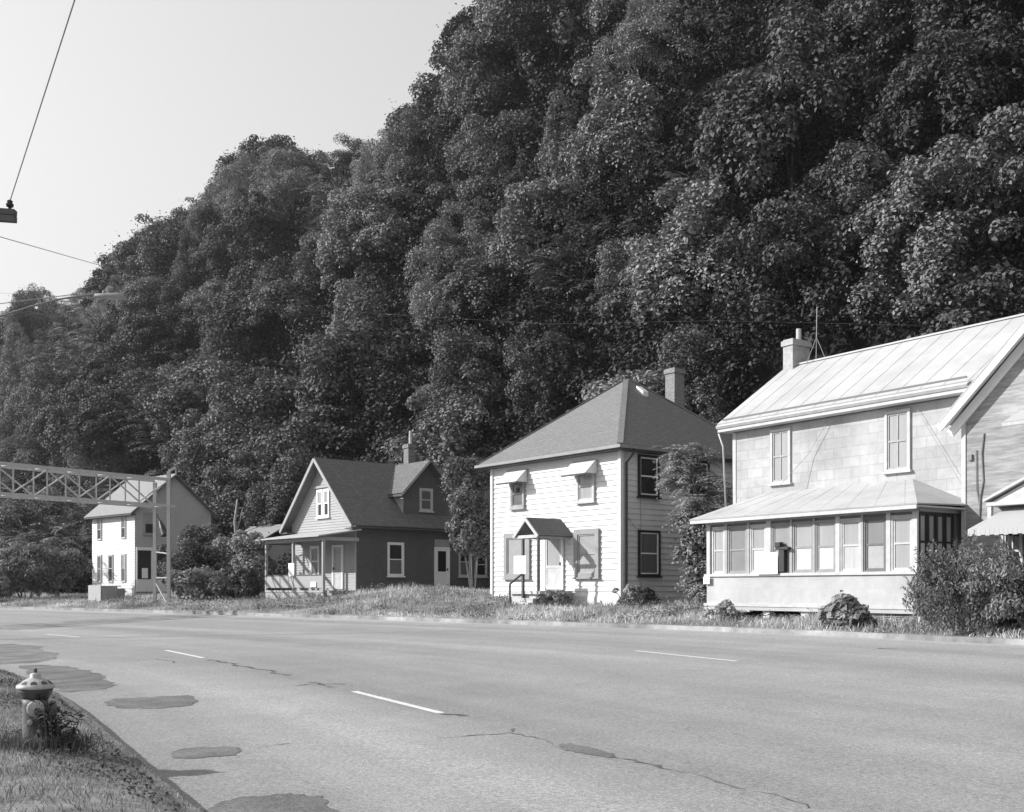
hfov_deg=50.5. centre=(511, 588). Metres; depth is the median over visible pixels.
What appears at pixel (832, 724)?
road
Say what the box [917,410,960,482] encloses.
overhead wire
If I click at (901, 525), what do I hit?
window
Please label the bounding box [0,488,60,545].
broadleaf tree
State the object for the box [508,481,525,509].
window
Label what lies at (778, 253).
maple tree
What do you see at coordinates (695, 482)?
leaning sumac
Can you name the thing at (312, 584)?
name plate
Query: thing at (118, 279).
ash tree
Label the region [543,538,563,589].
door
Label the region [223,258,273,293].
broadleaf tree
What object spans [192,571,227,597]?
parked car
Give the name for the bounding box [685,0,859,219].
broadleaf tree
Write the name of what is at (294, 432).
maple tree
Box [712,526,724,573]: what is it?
window
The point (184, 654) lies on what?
lane marking
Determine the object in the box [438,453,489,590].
round tree
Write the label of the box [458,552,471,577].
window
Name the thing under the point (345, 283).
vine covered tree
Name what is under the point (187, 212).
broadleaf tree
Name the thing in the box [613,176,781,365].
vine covered tree
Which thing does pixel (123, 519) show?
window
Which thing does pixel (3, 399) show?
broadleaf tree
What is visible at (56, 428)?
maple tree
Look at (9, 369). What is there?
vine covered tree
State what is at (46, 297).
overhead wire
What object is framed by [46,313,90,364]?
maple tree
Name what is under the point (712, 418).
broadleaf tree
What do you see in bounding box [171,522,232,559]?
rounded shrub
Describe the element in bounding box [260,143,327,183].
broadleaf tree
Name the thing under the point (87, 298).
maple tree
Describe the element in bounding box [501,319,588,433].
vine covered tree
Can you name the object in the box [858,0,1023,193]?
broadleaf tree
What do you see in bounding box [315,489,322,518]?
window
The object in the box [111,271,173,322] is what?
broadleaf tree
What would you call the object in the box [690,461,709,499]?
window
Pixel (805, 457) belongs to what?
overhead wire
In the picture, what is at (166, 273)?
broadleaf tree
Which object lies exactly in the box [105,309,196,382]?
maple tree
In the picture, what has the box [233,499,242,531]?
bare trunk
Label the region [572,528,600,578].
window
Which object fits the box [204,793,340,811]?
asphalt patch
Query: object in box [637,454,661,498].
window
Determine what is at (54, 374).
broadleaf tree
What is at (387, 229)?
broadleaf tree
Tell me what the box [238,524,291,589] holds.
outbuilding
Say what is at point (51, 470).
truss gantry
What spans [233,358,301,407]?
maple tree
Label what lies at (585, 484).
window
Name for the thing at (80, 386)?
maple tree
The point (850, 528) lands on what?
window
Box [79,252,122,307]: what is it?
maple tree
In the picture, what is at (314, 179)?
ash tree
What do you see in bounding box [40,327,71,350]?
broadleaf tree
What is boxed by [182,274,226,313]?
broadleaf tree
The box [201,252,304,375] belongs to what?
broadleaf tree
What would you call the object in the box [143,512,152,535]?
window
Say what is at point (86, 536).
ash tree
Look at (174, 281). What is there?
broadleaf tree
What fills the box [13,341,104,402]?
sumac tree
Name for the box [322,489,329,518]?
window
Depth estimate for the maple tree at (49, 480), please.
132.32 m
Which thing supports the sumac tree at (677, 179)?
on the hill
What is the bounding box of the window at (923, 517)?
[919,512,927,564]
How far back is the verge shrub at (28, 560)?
66.97 m
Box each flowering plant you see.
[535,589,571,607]
[612,584,644,606]
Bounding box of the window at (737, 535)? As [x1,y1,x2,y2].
[728,525,746,573]
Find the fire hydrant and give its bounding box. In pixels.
[16,668,59,744]
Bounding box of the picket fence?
[117,589,125,599]
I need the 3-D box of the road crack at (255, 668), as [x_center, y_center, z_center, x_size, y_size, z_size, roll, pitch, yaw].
[-5.046,1.493,20.686,0.284,0.009,4.674,0,0,-32]
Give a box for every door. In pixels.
[332,545,343,588]
[434,547,449,588]
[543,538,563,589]
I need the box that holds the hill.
[15,0,1023,545]
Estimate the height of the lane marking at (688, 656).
0.013 m
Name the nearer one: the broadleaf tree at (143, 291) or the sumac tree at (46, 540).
the sumac tree at (46, 540)
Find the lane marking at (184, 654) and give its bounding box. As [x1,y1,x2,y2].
[164,650,204,657]
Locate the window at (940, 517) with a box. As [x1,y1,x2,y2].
[937,513,944,564]
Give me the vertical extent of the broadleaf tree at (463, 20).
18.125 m
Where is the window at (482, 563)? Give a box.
[475,553,488,577]
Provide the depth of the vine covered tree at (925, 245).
48.05 m
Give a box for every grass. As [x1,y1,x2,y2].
[0,580,1023,638]
[0,670,200,811]
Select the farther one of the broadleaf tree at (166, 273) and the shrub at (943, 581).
the broadleaf tree at (166, 273)
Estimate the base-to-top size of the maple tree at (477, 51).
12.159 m
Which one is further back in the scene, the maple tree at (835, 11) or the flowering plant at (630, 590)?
the maple tree at (835, 11)
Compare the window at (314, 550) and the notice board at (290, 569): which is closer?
the notice board at (290, 569)
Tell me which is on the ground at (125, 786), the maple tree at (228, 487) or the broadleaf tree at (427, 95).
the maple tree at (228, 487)
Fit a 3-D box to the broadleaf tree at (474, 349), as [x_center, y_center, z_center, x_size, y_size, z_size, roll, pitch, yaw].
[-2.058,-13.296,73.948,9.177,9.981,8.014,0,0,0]
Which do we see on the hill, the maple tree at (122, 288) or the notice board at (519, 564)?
the maple tree at (122, 288)
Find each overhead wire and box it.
[0,293,95,303]
[1,237,189,290]
[9,293,917,325]
[10,0,74,200]
[780,423,826,484]
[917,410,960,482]
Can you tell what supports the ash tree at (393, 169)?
on the hill
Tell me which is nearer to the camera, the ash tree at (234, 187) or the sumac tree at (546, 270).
the sumac tree at (546, 270)
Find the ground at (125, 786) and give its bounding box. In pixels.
[0,589,1023,811]
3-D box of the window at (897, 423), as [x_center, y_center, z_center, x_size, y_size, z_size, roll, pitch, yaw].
[10.627,-4.050,29.981,0.110,1.740,0.920,0,0,-34]
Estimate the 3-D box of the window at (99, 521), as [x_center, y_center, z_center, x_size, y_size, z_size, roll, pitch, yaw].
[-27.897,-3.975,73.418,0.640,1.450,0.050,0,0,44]
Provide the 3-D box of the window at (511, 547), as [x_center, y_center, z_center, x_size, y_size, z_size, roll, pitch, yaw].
[0.174,-1.320,44.752,0.120,1.920,1.800,0,0,-38]
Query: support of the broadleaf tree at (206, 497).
on the ground at (125, 786)
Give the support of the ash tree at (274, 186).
on the hill
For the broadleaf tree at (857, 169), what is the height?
9.042 m
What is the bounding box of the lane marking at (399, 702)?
[350,691,444,712]
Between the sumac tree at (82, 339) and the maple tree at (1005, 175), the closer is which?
the maple tree at (1005, 175)
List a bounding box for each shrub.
[0,540,54,598]
[0,547,18,597]
[28,545,94,596]
[157,536,220,590]
[164,565,234,601]
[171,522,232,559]
[200,528,268,596]
[224,567,262,599]
[227,535,282,598]
[637,587,659,604]
[669,497,730,606]
[703,599,741,620]
[815,590,870,628]
[843,606,883,629]
[900,529,1023,634]
[954,535,1023,630]
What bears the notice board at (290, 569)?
attached to the gabled house at (350, 525)
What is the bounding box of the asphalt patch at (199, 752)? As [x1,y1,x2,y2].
[170,746,241,757]
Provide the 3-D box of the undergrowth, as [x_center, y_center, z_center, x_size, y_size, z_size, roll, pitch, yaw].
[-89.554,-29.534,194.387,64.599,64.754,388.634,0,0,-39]
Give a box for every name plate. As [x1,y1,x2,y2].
[310,582,315,586]
[703,577,709,583]
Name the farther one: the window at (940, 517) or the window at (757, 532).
the window at (757, 532)
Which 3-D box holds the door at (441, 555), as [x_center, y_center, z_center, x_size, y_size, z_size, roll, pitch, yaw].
[-3.550,-1.025,55.220,0.950,2.150,0.090,0,0,-40]
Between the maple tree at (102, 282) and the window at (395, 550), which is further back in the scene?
the maple tree at (102, 282)
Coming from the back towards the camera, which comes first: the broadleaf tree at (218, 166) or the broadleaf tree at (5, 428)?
the broadleaf tree at (5, 428)
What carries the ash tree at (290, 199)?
on the hill
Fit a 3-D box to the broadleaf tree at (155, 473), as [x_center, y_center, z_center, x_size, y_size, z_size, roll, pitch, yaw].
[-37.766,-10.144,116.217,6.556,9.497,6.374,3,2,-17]
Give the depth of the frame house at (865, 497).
29.91 m
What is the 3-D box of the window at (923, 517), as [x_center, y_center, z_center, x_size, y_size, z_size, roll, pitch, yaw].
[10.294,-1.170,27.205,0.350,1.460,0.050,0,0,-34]
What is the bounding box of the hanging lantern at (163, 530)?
[156,513,166,536]
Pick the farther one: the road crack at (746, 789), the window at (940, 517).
the window at (940, 517)
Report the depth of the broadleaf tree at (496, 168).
86.72 m
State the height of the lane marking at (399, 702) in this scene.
0.004 m
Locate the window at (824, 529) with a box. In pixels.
[815,519,834,572]
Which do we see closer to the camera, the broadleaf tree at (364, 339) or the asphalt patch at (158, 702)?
the asphalt patch at (158, 702)
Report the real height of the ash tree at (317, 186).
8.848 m
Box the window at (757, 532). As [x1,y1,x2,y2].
[750,524,765,572]
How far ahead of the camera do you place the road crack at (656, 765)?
9.30 m
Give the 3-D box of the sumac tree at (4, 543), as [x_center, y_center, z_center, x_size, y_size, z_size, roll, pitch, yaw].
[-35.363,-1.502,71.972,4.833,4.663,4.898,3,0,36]
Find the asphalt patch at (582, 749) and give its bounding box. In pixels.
[559,743,614,757]
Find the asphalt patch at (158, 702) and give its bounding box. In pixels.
[104,695,197,708]
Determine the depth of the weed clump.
9.28 m
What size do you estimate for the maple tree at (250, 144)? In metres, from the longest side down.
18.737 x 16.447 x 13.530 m
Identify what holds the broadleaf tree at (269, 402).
on the hill
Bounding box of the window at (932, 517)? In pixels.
[928,513,936,564]
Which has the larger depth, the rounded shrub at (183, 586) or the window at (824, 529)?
the rounded shrub at (183, 586)
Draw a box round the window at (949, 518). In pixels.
[945,514,953,567]
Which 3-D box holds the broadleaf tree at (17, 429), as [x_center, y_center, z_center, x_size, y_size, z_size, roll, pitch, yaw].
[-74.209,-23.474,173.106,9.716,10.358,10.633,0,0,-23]
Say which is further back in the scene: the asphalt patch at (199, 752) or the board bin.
the board bin
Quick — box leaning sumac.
[649,442,732,601]
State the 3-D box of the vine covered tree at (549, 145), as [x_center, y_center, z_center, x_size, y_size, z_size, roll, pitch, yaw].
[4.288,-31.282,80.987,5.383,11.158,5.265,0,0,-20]
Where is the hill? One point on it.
(771, 366)
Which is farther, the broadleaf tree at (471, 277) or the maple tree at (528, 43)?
the maple tree at (528, 43)
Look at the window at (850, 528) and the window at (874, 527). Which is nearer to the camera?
the window at (874, 527)
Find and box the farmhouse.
[83,474,219,595]
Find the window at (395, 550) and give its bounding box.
[386,542,405,576]
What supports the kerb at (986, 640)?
on the road
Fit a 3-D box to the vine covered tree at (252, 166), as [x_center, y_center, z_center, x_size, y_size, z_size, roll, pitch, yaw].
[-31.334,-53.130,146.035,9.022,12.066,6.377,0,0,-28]
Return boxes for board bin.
[88,585,116,601]
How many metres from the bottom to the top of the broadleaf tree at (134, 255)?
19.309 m
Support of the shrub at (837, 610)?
on the ground at (125, 786)
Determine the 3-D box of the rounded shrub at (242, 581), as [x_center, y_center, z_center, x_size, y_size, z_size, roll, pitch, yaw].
[-14.147,-0.199,57.082,2.040,1.984,1.967,0,0,0]
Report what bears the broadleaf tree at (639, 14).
on the hill
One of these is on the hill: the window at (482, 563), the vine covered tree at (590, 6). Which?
the vine covered tree at (590, 6)
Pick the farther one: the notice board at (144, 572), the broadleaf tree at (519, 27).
the broadleaf tree at (519, 27)
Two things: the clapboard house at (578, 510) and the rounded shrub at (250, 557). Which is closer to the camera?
the clapboard house at (578, 510)
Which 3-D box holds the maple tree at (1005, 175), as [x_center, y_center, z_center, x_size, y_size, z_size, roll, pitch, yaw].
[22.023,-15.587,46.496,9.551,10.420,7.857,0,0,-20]
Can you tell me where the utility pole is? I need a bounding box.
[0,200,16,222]
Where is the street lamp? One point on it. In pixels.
(110, 296)
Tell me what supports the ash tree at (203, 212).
on the hill
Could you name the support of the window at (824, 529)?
in the frame house at (865, 497)
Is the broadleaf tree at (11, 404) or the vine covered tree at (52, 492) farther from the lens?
the broadleaf tree at (11, 404)
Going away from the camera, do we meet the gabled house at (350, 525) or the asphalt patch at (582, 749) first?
the asphalt patch at (582, 749)
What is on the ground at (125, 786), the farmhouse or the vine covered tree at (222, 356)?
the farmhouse
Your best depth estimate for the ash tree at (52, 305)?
223.63 m
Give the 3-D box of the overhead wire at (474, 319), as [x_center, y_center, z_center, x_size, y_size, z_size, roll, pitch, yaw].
[-3.953,-13.521,54.456,58.078,6.074,5.120,0,0,16]
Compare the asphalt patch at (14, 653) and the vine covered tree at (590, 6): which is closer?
the asphalt patch at (14, 653)
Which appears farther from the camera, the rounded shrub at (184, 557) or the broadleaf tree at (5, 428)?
the broadleaf tree at (5, 428)
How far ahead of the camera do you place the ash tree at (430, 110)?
115.56 m
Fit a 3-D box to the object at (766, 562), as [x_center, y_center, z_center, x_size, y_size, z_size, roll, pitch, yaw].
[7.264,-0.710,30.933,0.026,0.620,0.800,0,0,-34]
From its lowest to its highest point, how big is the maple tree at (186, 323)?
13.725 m
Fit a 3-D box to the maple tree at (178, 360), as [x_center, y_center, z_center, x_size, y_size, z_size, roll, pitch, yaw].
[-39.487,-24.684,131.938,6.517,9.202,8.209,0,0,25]
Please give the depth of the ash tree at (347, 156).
129.43 m
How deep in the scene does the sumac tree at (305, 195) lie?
115.74 m
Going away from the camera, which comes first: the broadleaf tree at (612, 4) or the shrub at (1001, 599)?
the shrub at (1001, 599)
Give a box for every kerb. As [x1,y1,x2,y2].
[0,606,1023,644]
[3,671,200,811]
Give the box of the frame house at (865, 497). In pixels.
[689,313,1023,623]
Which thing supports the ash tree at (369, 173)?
on the hill
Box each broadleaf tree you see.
[0,287,37,350]
[0,383,50,436]
[0,393,8,422]
[0,410,21,457]
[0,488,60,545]
[1,290,53,358]
[12,355,81,444]
[12,412,25,436]
[15,340,64,385]
[18,379,72,425]
[35,299,57,315]
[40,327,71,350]
[49,456,111,489]
[57,350,171,474]
[63,343,86,365]
[68,312,168,395]
[98,210,194,284]
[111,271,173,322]
[111,306,155,344]
[124,351,252,455]
[144,451,179,475]
[147,204,203,270]
[157,266,204,307]
[158,398,236,488]
[163,265,192,278]
[178,197,204,238]
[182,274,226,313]
[188,477,226,528]
[194,364,335,484]
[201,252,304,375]
[204,162,239,219]
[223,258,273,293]
[234,263,279,330]
[235,273,333,364]
[255,443,321,559]
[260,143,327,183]
[284,282,427,457]
[286,225,359,304]
[308,178,408,297]
[309,174,361,214]
[330,173,458,276]
[341,274,392,312]
[384,43,469,156]
[419,319,534,441]
[431,0,479,73]
[432,229,531,344]
[436,27,491,115]
[441,126,515,185]
[448,102,550,209]
[482,0,569,68]
[482,170,613,310]
[494,150,539,209]
[567,362,713,413]
[587,230,663,341]
[597,0,627,26]
[622,0,698,59]
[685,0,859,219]
[700,406,725,424]
[792,133,941,297]
[837,0,1003,142]
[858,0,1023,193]
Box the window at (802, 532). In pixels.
[792,521,812,572]
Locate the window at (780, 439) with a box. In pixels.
[768,427,791,485]
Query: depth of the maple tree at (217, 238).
141.93 m
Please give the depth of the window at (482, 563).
56.91 m
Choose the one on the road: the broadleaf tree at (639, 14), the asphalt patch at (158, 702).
the asphalt patch at (158, 702)
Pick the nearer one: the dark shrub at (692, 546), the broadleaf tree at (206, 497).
the dark shrub at (692, 546)
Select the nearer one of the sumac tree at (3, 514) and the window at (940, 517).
the window at (940, 517)
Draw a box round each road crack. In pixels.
[216,660,290,674]
[445,732,551,742]
[611,756,670,769]
[675,770,808,807]
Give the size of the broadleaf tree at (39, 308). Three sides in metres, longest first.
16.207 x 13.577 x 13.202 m
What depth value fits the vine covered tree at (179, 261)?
147.65 m
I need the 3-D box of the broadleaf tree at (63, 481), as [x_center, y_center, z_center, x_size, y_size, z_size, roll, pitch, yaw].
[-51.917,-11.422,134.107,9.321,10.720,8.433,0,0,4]
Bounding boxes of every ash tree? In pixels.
[0,330,32,361]
[0,431,42,501]
[20,283,69,338]
[49,287,84,321]
[54,430,136,552]
[74,510,91,556]
[83,282,119,346]
[87,274,136,316]
[184,178,236,240]
[212,147,272,224]
[240,142,323,240]
[281,172,308,211]
[306,171,343,214]
[310,131,378,180]
[310,165,331,198]
[347,128,399,185]
[379,105,448,188]
[402,216,490,350]
[414,368,459,395]
[417,194,495,295]
[426,107,448,149]
[588,0,704,95]
[673,0,730,65]
[738,140,784,214]
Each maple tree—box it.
[9,400,51,465]
[24,474,74,526]
[35,375,111,477]
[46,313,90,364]
[60,372,150,464]
[78,263,115,314]
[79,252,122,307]
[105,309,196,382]
[108,253,139,292]
[117,300,207,372]
[157,347,198,377]
[190,215,244,278]
[194,279,241,358]
[194,450,267,537]
[199,423,279,498]
[211,136,311,193]
[222,134,298,182]
[224,190,303,288]
[230,407,369,528]
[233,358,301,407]
[443,23,545,125]
[479,0,601,105]
[704,191,873,350]
[814,0,920,110]
[898,0,1023,124]
[906,262,1023,338]
[918,103,1023,282]
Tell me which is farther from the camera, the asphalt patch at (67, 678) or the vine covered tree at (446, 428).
the vine covered tree at (446, 428)
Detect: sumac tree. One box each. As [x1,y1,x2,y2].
[0,486,92,593]
[0,501,18,541]
[0,534,59,596]
[0,539,12,547]
[7,529,81,594]
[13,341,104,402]
[22,484,120,590]
[23,340,81,367]
[49,300,122,359]
[97,360,208,479]
[280,148,384,234]
[304,209,355,273]
[410,236,483,327]
[508,226,639,358]
[579,219,649,278]
[662,156,745,234]
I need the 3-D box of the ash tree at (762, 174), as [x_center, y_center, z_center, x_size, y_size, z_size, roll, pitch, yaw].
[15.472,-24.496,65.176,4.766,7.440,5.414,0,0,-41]
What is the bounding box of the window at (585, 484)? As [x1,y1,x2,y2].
[574,473,595,503]
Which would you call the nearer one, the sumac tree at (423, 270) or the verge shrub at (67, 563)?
the verge shrub at (67, 563)
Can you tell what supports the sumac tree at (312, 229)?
on the hill
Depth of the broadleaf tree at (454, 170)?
92.62 m
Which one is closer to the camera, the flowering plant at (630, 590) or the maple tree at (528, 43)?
the flowering plant at (630, 590)
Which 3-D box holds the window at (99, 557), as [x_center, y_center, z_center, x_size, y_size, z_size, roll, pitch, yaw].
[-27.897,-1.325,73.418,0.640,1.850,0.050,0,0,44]
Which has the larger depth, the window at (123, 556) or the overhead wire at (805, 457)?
the window at (123, 556)
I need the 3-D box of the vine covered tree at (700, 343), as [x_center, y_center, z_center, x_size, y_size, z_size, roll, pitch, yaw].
[9.319,-9.710,56.773,4.568,8.684,6.540,0,0,-8]
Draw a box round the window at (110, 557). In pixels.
[108,554,112,581]
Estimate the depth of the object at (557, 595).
41.00 m
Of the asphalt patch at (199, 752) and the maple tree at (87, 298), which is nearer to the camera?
the asphalt patch at (199, 752)
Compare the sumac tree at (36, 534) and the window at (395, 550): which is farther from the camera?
the sumac tree at (36, 534)
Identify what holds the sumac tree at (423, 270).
on the hill
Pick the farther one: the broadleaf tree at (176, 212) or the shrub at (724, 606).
the broadleaf tree at (176, 212)
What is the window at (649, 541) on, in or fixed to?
in the clapboard house at (578, 510)
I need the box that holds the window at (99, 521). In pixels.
[97,519,101,539]
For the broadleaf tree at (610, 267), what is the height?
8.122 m
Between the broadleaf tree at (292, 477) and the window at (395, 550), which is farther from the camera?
the broadleaf tree at (292, 477)
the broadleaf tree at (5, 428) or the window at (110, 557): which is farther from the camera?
the broadleaf tree at (5, 428)
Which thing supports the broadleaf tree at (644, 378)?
on the hill
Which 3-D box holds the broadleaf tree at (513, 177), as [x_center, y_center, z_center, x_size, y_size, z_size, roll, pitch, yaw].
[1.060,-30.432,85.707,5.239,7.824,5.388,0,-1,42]
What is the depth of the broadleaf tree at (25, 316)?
219.29 m
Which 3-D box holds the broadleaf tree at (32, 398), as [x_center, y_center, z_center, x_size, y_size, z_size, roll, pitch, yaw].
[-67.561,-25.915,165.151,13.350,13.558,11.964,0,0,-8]
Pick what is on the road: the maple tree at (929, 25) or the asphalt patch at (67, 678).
the asphalt patch at (67, 678)
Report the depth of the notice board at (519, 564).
41.79 m
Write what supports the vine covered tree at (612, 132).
on the hill
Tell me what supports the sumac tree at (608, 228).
on the hill
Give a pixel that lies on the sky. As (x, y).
(142, 100)
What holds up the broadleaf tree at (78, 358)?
on the hill
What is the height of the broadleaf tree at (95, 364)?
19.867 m
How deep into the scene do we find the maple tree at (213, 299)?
127.94 m
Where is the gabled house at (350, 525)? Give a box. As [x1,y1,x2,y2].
[255,431,489,599]
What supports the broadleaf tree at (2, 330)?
on the hill
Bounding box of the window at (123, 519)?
[121,516,125,538]
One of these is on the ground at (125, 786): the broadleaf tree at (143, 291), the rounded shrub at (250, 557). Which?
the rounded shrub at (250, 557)
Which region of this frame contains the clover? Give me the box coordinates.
[0,669,183,811]
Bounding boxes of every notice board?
[142,568,147,577]
[288,563,293,575]
[514,556,525,573]
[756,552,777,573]
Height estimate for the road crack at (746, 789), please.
0.004 m
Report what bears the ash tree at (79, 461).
on the hill
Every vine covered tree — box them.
[0,316,35,396]
[8,486,86,588]
[144,361,206,450]
[170,228,209,304]
[192,328,238,379]
[240,471,290,544]
[245,145,299,208]
[323,271,391,407]
[360,450,377,462]
[378,391,503,470]
[468,0,511,37]
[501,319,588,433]
[534,82,593,193]
[553,56,683,223]
[575,0,632,53]
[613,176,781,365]
[654,323,736,422]
[840,122,993,332]
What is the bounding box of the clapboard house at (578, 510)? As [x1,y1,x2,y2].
[474,367,732,607]
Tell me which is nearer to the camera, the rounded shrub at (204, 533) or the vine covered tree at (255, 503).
the rounded shrub at (204, 533)
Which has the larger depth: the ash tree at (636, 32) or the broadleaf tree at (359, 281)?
the broadleaf tree at (359, 281)
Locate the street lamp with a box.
[0,290,123,316]
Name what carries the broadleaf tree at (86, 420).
on the hill
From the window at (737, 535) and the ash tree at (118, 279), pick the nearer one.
the window at (737, 535)
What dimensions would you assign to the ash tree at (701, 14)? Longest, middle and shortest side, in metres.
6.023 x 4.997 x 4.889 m
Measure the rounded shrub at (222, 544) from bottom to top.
4.133 m
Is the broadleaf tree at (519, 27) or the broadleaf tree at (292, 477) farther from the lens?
the broadleaf tree at (519, 27)
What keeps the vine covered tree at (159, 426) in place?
on the hill
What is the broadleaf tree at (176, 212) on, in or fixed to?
on the hill
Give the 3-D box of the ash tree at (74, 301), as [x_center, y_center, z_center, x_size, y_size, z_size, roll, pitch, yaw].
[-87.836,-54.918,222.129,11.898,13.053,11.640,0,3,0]
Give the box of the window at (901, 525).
[891,514,911,570]
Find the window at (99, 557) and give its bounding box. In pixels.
[97,555,101,581]
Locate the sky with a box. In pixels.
[0,0,477,321]
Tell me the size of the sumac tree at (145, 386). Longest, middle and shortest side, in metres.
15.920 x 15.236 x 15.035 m
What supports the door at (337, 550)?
in the gabled house at (350, 525)
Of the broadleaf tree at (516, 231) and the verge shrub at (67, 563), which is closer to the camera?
the verge shrub at (67, 563)
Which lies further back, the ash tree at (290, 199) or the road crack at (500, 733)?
the ash tree at (290, 199)
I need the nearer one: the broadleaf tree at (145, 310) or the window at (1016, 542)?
the window at (1016, 542)
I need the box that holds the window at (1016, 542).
[1001,533,1023,562]
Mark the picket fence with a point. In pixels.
(121, 592)
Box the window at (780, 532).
[771,522,789,572]
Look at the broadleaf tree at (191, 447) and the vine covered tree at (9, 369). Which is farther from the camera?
the vine covered tree at (9, 369)
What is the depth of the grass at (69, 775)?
8.01 m
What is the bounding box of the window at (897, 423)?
[882,408,912,474]
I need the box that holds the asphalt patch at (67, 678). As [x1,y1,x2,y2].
[19,665,114,691]
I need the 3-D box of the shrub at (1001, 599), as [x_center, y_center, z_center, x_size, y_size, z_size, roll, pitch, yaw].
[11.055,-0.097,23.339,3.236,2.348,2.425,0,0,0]
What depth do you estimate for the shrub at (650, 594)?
40.15 m
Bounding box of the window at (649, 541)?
[637,530,662,577]
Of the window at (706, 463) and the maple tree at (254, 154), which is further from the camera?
the maple tree at (254, 154)
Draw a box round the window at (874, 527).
[864,516,885,571]
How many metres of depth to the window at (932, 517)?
27.45 m
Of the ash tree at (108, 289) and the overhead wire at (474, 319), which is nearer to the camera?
the overhead wire at (474, 319)
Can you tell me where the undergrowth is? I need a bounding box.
[0,0,1023,593]
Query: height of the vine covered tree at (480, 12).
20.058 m
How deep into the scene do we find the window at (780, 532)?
30.69 m
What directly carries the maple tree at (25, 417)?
on the hill
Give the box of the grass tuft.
[0,725,113,754]
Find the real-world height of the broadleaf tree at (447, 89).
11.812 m
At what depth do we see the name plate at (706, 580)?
32.96 m
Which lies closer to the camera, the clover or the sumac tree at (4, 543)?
the clover
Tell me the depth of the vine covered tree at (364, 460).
79.06 m
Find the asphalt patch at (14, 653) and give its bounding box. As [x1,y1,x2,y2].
[0,644,58,663]
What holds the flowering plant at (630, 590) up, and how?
on the ground at (125, 786)
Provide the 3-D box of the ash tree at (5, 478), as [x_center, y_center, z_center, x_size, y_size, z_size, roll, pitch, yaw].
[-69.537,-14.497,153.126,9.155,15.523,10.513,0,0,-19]
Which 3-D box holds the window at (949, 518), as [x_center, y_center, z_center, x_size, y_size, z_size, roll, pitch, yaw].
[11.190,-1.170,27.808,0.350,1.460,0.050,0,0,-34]
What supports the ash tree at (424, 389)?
on the hill
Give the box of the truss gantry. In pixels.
[0,461,176,603]
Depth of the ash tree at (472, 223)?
83.18 m
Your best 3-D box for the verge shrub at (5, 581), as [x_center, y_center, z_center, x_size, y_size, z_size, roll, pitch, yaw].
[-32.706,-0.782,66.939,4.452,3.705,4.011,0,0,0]
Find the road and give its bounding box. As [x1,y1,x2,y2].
[0,608,1023,811]
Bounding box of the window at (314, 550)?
[310,546,319,575]
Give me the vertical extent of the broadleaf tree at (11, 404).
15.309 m
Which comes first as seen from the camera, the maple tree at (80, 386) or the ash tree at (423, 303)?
the ash tree at (423, 303)
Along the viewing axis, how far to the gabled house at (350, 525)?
54.24 m
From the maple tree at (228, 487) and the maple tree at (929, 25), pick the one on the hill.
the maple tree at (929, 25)
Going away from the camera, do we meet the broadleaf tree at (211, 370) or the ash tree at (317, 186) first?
the broadleaf tree at (211, 370)
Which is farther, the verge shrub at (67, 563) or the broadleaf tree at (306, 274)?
the broadleaf tree at (306, 274)
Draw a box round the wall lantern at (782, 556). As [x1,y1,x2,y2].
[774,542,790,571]
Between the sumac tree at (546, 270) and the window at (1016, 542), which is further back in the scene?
the sumac tree at (546, 270)
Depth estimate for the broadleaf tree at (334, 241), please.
99.60 m
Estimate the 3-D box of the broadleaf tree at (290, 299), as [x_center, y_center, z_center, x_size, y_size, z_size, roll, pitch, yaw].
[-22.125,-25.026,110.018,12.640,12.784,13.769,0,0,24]
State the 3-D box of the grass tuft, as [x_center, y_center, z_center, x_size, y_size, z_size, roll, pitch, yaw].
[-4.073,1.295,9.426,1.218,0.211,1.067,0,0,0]
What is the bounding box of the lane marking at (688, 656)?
[637,650,735,660]
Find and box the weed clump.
[31,693,84,751]
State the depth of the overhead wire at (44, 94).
4.83 m
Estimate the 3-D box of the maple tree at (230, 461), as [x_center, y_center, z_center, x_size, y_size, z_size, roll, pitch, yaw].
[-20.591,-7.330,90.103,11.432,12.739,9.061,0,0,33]
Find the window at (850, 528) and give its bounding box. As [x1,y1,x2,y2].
[840,518,860,571]
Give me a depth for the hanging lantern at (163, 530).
56.24 m
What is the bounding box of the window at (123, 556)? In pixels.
[121,554,125,581]
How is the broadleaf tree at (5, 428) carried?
on the hill
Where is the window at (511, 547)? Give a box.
[502,533,530,579]
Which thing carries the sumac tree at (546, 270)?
on the hill
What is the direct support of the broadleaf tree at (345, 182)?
on the hill
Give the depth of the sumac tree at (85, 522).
85.28 m
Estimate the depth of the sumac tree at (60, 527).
84.19 m
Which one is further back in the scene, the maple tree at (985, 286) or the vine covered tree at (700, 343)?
the vine covered tree at (700, 343)
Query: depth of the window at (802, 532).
30.08 m
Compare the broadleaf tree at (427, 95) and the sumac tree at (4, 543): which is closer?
the sumac tree at (4, 543)
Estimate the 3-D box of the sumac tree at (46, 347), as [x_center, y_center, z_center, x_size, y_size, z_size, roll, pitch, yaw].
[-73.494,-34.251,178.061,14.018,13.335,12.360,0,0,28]

